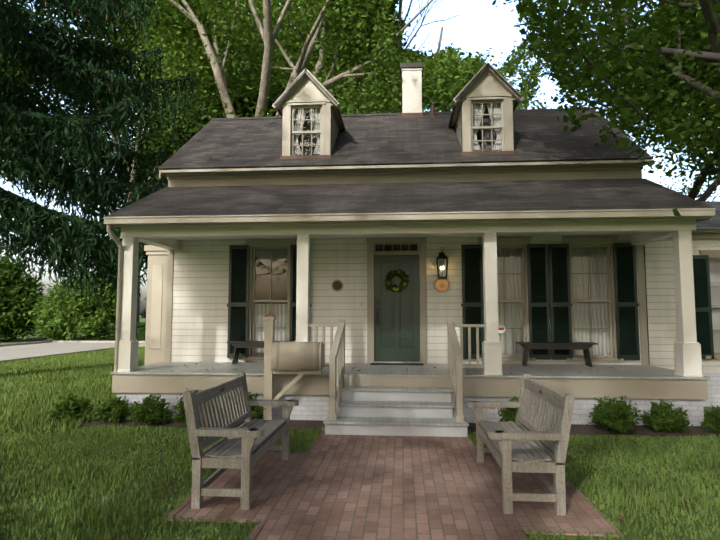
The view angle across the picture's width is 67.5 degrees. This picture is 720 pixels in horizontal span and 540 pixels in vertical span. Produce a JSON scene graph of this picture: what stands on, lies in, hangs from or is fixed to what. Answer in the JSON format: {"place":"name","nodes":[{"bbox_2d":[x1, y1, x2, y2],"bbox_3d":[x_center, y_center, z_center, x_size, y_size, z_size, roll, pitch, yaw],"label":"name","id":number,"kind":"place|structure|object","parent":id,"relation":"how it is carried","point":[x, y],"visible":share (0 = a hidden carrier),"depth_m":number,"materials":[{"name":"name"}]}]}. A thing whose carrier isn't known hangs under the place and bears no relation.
{"place":"outdoors","nodes":[
{"label":"outdoors","id":0,"kind":"place"},
{"bbox_2d":[0,345,144,432],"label":"grass","id":1,"kind":"structure","parent":0,"point":[73,368],"depth_m":11.97,"materials":[{"name":"green plant"}]},
{"bbox_2d":[0,342,144,359],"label":"road","id":2,"kind":"structure","parent":0,"point":[19,351],"depth_m":25.55,"materials":[{"name":"grey concrete"}]},
{"bbox_2d":[0,315,719,539],"bbox_3d":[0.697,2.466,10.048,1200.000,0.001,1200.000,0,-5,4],"label":"ground","id":3,"kind":"structure","parent":0,"point":[631,534],"depth_m":5.11,"materials":[{"name":"green plant"}]},
{"bbox_2d":[0,246,48,340],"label":"shrub","id":4,"kind":"object","parent":3,"relation":"on","point":[17,293],"visible":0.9,"depth_m":31.84,"materials":[{"name":"green plant"}]},
{"bbox_2d":[0,0,97,190],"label":"tree","id":5,"kind":"object","parent":3,"relation":"on","point":[17,74],"depth_m":35.95,"materials":[{"name":"green plant"}]},
{"bbox_2d":[0,340,144,363],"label":"kerb","id":6,"kind":"structure","parent":3,"relation":"on","point":[24,343],"depth_m":27.99,"materials":[{"name":"grey concrete"}]},
{"bbox_2d":[22,273,136,340],"bbox_3d":[-17.169,2.119,33.047,6.303,4.629,6.340,0,-5,4],"label":"shrub","id":7,"kind":"object","parent":3,"relation":"on","point":[59,316],"visible":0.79,"depth_m":31.39,"materials":[{"name":"green plant"}]},
{"bbox_2d":[0,0,198,305],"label":"spruce","id":8,"kind":"object","parent":3,"relation":"on","point":[32,226],"depth_m":12.76,"materials":[{"name":"green plant"}]},
{"bbox_2d":[45,0,186,278],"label":"spruce cones","id":9,"kind":"object","parent":8,"relation":"attached to","point":[109,92],"visible":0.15,"depth_m":13.19,"materials":[{"name":"brown plant"}]},
{"bbox_2d":[86,322,145,340],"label":"hedge","id":10,"kind":"object","parent":3,"relation":"on","point":[140,324],"depth_m":31.59,"materials":[{"name":"green plant"}]},
{"bbox_2d":[0,1,255,321],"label":"tree","id":11,"kind":"object","parent":3,"relation":"on","point":[157,146],"depth_m":34.78,"materials":[{"name":"green plant"}]},
{"bbox_2d":[138,296,146,320],"bbox_3d":[-12.826,0.741,36.414,3.982,6.632,4.082,0,-5,4],"label":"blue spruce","id":12,"kind":"object","parent":3,"relation":"on","point":[143,314],"depth_m":35.45,"materials":[{"name":"plant"}]},
{"bbox_2d":[78,6,383,230],"bbox_3d":[-9.489,-8.143,41.425,27.808,26.272,22.526,0,-5,4],"label":"tree","id":13,"kind":"object","parent":3,"relation":"on","point":[239,113],"depth_m":37.11,"materials":[{"name":"green plant"}]},
{"bbox_2d":[47,0,424,182],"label":"tree","id":14,"kind":"object","parent":3,"relation":"on","point":[120,36],"depth_m":33.15,"materials":[{"name":"green plant"}]},
{"bbox_2d":[47,0,543,153],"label":"tree","id":15,"kind":"object","parent":3,"relation":"on","point":[181,39],"depth_m":22.09,"materials":[{"name":"green plant"}]},
{"bbox_2d":[221,0,460,115],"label":"tree","id":16,"kind":"object","parent":3,"relation":"on","point":[289,73],"depth_m":32.57,"materials":[{"name":"green plant"}]},
{"bbox_2d":[13,440,706,539],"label":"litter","id":17,"kind":"object","parent":3,"relation":"on","point":[620,516],"visible":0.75,"depth_m":4.67,"materials":[{"name":"brown plant"}]},
{"bbox_2d":[219,0,522,116],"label":"tree","id":18,"kind":"object","parent":3,"relation":"on","point":[294,40],"depth_m":27.60,"materials":[{"name":"green plant"}]},
{"bbox_2d":[28,397,718,436],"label":"mulch","id":19,"kind":"object","parent":3,"relation":"on","point":[590,430],"visible":0.19,"depth_m":7.79,"materials":[{"name":"brown soil"}]},
{"bbox_2d":[46,392,93,422],"bbox_3d":[-4.394,2.101,8.267,0.667,0.430,0.697,0,-5,4],"label":"shrub","id":20,"kind":"object","parent":19,"relation":"on","point":[59,406],"depth_m":8.15,"materials":[{"name":"green plant"}]},
{"bbox_2d":[94,396,132,422],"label":"shrub","id":21,"kind":"object","parent":19,"relation":"on","point":[119,409],"depth_m":8.15,"materials":[{"name":"green plant"}]},
{"bbox_2d":[126,393,173,423],"bbox_3d":[-3.158,2.077,8.057,0.738,0.440,0.692,0,-5,4],"label":"shrub","id":22,"kind":"object","parent":19,"relation":"on","point":[143,411],"depth_m":7.96,"materials":[{"name":"green plant"}]},
{"bbox_2d":[168,388,218,424],"bbox_3d":[-2.483,2.041,8.102,0.806,0.520,0.724,0,-5,4],"label":"shrub","id":23,"kind":"object","parent":19,"relation":"on","point":[179,416],"depth_m":7.93,"materials":[{"name":"green plant"}]},
{"bbox_2d":[216,392,265,423],"bbox_3d":[-1.783,2.028,8.111,0.791,0.557,0.809,0,-5,4],"label":"shrub","id":24,"kind":"object","parent":19,"relation":"on","point":[256,414],"depth_m":8.00,"materials":[{"name":"green plant"}]},
{"bbox_2d":[263,313,321,419],"bbox_3d":[-1.024,1.478,8.150,0.885,1.662,0.200,0,-5,4],"label":"mailbox post","id":25,"kind":"object","parent":19,"relation":"on","point":[269,340],"visible":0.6,"depth_m":8.11,"materials":[{"name":"beige wood"}]},
{"bbox_2d":[271,341,324,369],"bbox_3d":[-0.924,1.289,8.158,0.775,0.413,0.325,0,-5,4],"label":"mailbox","id":26,"kind":"object","parent":25,"relation":"on","point":[297,355],"visible":0.98,"depth_m":8.01,"materials":[{"name":"beige metal"}]},
{"bbox_2d":[497,395,547,430],"bbox_3d":[2.342,1.999,7.676,0.764,0.548,0.881,0,-5,4],"label":"shrub","id":27,"kind":"object","parent":19,"relation":"on","point":[505,413],"depth_m":7.63,"materials":[{"name":"green plant"}]},
{"bbox_2d":[587,396,641,433],"bbox_3d":[3.600,2.013,7.590,0.721,0.500,0.780,0,-5,4],"label":"shrub","id":28,"kind":"object","parent":19,"relation":"on","point":[620,406],"depth_m":7.50,"materials":[{"name":"green plant"}]},
{"bbox_2d":[639,398,693,432],"bbox_3d":[4.296,2.033,7.620,0.738,0.464,0.713,0,-5,4],"label":"shrub","id":29,"kind":"object","parent":19,"relation":"on","point":[672,416],"depth_m":7.49,"materials":[{"name":"green plant"}]},
{"bbox_2d":[699,404,719,432],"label":"shrub","id":30,"kind":"object","parent":19,"relation":"on","point":[714,423],"depth_m":7.42,"materials":[{"name":"green plant"}]},
{"bbox_2d":[174,432,610,539],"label":"brick walk","id":31,"kind":"structure","parent":3,"relation":"on","point":[356,487],"depth_m":4.84,"materials":[{"name":"red brick"}]},
{"bbox_2d":[183,372,298,509],"bbox_3d":[-1.109,1.592,5.360,0.706,0.970,1.681,0,-5,4],"label":"bench","id":32,"kind":"object","parent":31,"relation":"on","point":[247,444],"visible":1,"depth_m":4.80,"materials":[{"name":"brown wood"}]},
{"bbox_2d":[466,373,574,515],"bbox_3d":[1.488,1.582,5.238,0.706,0.970,1.681,0,-5,4],"label":"bench","id":33,"kind":"object","parent":31,"relation":"on","point":[520,444],"visible":1,"depth_m":4.58,"materials":[{"name":"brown wood"}]},
{"bbox_2d":[164,428,623,539],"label":"walk edging","id":34,"kind":"object","parent":3,"relation":"on","point":[256,529],"visible":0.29,"depth_m":4.28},
{"bbox_2d":[323,376,468,436],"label":"steps","id":35,"kind":"structure","parent":3,"relation":"on","point":[404,406],"depth_m":7.64,"materials":[{"name":"white wood"}]},
{"bbox_2d":[308,320,485,421],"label":"railings","id":36,"kind":"object","parent":35,"relation":"on","point":[336,365],"visible":0.96,"depth_m":7.95,"materials":[{"name":"beige wood"}]},
{"bbox_2d":[116,393,703,425],"bbox_3d":[0.645,2.192,9.144,8.940,0.400,1.850,0,-5,4],"label":"porch foundation","id":37,"kind":"object","parent":3,"relation":"on","point":[312,407],"visible":0.29,"depth_m":8.13,"materials":[{"name":"white brick"}]},
{"bbox_2d":[150,0,719,200],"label":"tree","id":38,"kind":"object","parent":3,"relation":"on","point":[528,82],"depth_m":16.39,"materials":[{"name":"green plant"}]},
{"bbox_2d":[492,0,719,215],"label":"tree","id":39,"kind":"object","parent":3,"relation":"on","point":[611,63],"depth_m":9.15,"materials":[{"name":"green plant"}]},
{"bbox_2d":[601,0,719,197],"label":"tree","id":40,"kind":"object","parent":3,"relation":"on","point":[709,178],"depth_m":30.76,"materials":[{"name":"green plant"}]},
{"bbox_2d":[644,230,719,372],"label":"wing","id":41,"kind":"structure","parent":3,"relation":"on","point":[660,299],"depth_m":9.78,"materials":[{"name":"white wood"}]},
{"bbox_2d":[696,201,719,229],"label":"wing roof","id":42,"kind":"structure","parent":41,"relation":"on","point":[713,223],"depth_m":10.06,"materials":[{"name":"grey"}]},
{"bbox_2d":[702,373,719,406],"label":"wing foundation","id":43,"kind":"object","parent":3,"relation":"on","point":[713,382],"depth_m":9.57,"materials":[{"name":"white brick"}]},
{"bbox_3d":[0.911,-0.541,12.792,9.040,6.440,5.040,0,-5,4],"label":"house","id":44,"kind":"object","parent":3,"relation":"on","visible":0},
{"bbox_2d":[107,224,122,371],"bbox_3d":[-3.921,0.587,8.534,0.081,2.600,0.382,-1,-5,12],"label":"downspout","id":45,"kind":"object","parent":44,"relation":"attached to","point":[119,277],"visible":0.75,"depth_m":8.65,"materials":[{"name":"beige metal"}]},
{"bbox_2d":[144,245,167,364],"bbox_3d":[-4.128,0.939,12.361,0.960,2.820,1.720,0,-5,4],"label":"pilaster","id":46,"kind":"object","parent":44,"relation":"attached to","point":[156,308],"visible":0.42,"depth_m":11.58,"materials":[{"name":"beige wood"}]},
{"bbox_2d":[384,269,408,292],"bbox_3d":[0.688,0.202,10.173,0.479,0.460,0.129,0,-5,4],"label":"wreath","id":47,"kind":"object","parent":44,"relation":"on","point":[390,274],"depth_m":10.16,"materials":[{"name":"green plant"}]},
{"bbox_2d":[171,235,640,364],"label":"front wall","id":48,"kind":"structure","parent":44,"relation":"attached to","point":[200,302],"depth_m":10.32,"materials":[{"name":"white wood"}]},
{"bbox_2d":[331,278,448,291],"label":"plaques","id":49,"kind":"object","parent":48,"relation":"attached to","point":[441,284],"visible":0.92,"depth_m":10.13,"materials":[{"name":"orange wood"}]},
{"bbox_2d":[436,247,447,277],"bbox_3d":[1.534,-0.142,10.064,0.230,0.586,0.230,0,-5,4],"label":"lantern","id":50,"kind":"object","parent":48,"relation":"attached to","point":[442,257],"visible":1,"depth_m":10.05,"materials":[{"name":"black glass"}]},
{"bbox_2d":[105,107,713,216],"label":"roofs","id":51,"kind":"structure","parent":44,"relation":"on","point":[539,135],"depth_m":10.10,"materials":[{"name":"grey"}]},
{"bbox_2d":[272,69,345,158],"bbox_3d":[-0.971,-2.956,11.743,1.336,1.795,2.511,0,-5,4],"label":"dormer","id":52,"kind":"object","parent":51,"relation":"on","point":[306,105],"visible":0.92,"depth_m":10.67,"materials":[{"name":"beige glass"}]},
{"bbox_2d":[400,62,435,118],"bbox_3d":[1.389,-4.177,12.981,0.830,1.520,0.700,0,-5,4],"label":"chimney","id":53,"kind":"object","parent":51,"relation":"on","point":[411,75],"visible":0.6,"depth_m":12.84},
{"bbox_2d":[448,63,523,154],"bbox_3d":[2.538,-2.979,11.470,1.336,1.795,2.511,0,-5,4],"label":"dormer","id":54,"kind":"object","parent":51,"relation":"on","point":[488,99],"visible":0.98,"depth_m":10.39,"materials":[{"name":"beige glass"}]},
{"bbox_2d":[111,362,709,379],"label":"porch deck","id":55,"kind":"structure","parent":44,"relation":"attached to","point":[569,371],"depth_m":8.64,"materials":[{"name":"grey wood"}]},
{"bbox_2d":[227,341,294,363],"bbox_3d":[-1.782,1.530,9.976,1.320,0.415,0.300,0,-5,4],"label":"porch bench","id":56,"kind":"object","parent":55,"relation":"on","point":[237,345],"visible":0.58,"depth_m":9.89,"materials":[{"name":"black wood"}]},
{"bbox_2d":[370,363,423,364],"bbox_3d":[0.677,1.722,9.849,0.960,0.012,0.320,0,-5,4],"label":"threshold","id":57,"kind":"object","parent":55,"relation":"on","point":[396,364],"depth_m":9.73,"materials":[{"name":"black metal"}]},
{"bbox_2d":[148,362,665,375],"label":"porch litter","id":58,"kind":"object","parent":55,"relation":"on","point":[360,370],"visible":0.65,"depth_m":9.05,"materials":[{"name":"brown plant"}]},
{"bbox_2d":[113,230,702,376],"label":"columns","id":59,"kind":"structure","parent":55,"relation":"on","point":[687,354],"depth_m":8.29,"materials":[{"name":"beige wood"}]},
{"bbox_2d":[516,342,597,366],"bbox_3d":[3.487,1.496,9.567,1.350,0.415,0.300,0,-5,4],"label":"porch bench","id":60,"kind":"object","parent":55,"relation":"on","point":[585,347],"visible":1,"depth_m":9.46,"materials":[{"name":"black wood"}]},
{"bbox_2d":[111,160,711,229],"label":"rakes","id":61,"kind":"object","parent":44,"relation":"on","point":[162,174],"visible":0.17,"depth_m":8.85,"materials":[{"name":"beige wood"}]},
{"bbox_2d":[227,243,713,359],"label":"shutters","id":62,"kind":"object","parent":44,"relation":"attached to","point":[557,317],"visible":0.88,"depth_m":9.93,"materials":[{"name":"black wood"}]},
{"bbox_2d":[498,325,505,333],"bbox_3d":[2.634,1.101,10.040,0.170,0.170,0.007,0,-5,4],"label":"alarm sign","id":63,"kind":"object","parent":44,"relation":"attached to","point":[501,329],"visible":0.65,"depth_m":10.04,"materials":[{"name":"white plastic"}]},
{"bbox_2d":[0,0,719,313],"label":"sky","id":64,"kind":"structure","parent":0,"point":[479,25],"materials":[{"name":"white"}]},
{"bbox_2d":[103,160,715,399],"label":"house trim","id":65,"kind":"structure","parent":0,"point":[397,327],"depth_m":9.98,"materials":[{"name":"beige wood"}]},
{"bbox_2d":[255,235,617,354],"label":"windows","id":66,"kind":"structure","parent":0,"point":[280,282],"depth_m":10.66,"materials":[{"name":"glass"}]}
]}

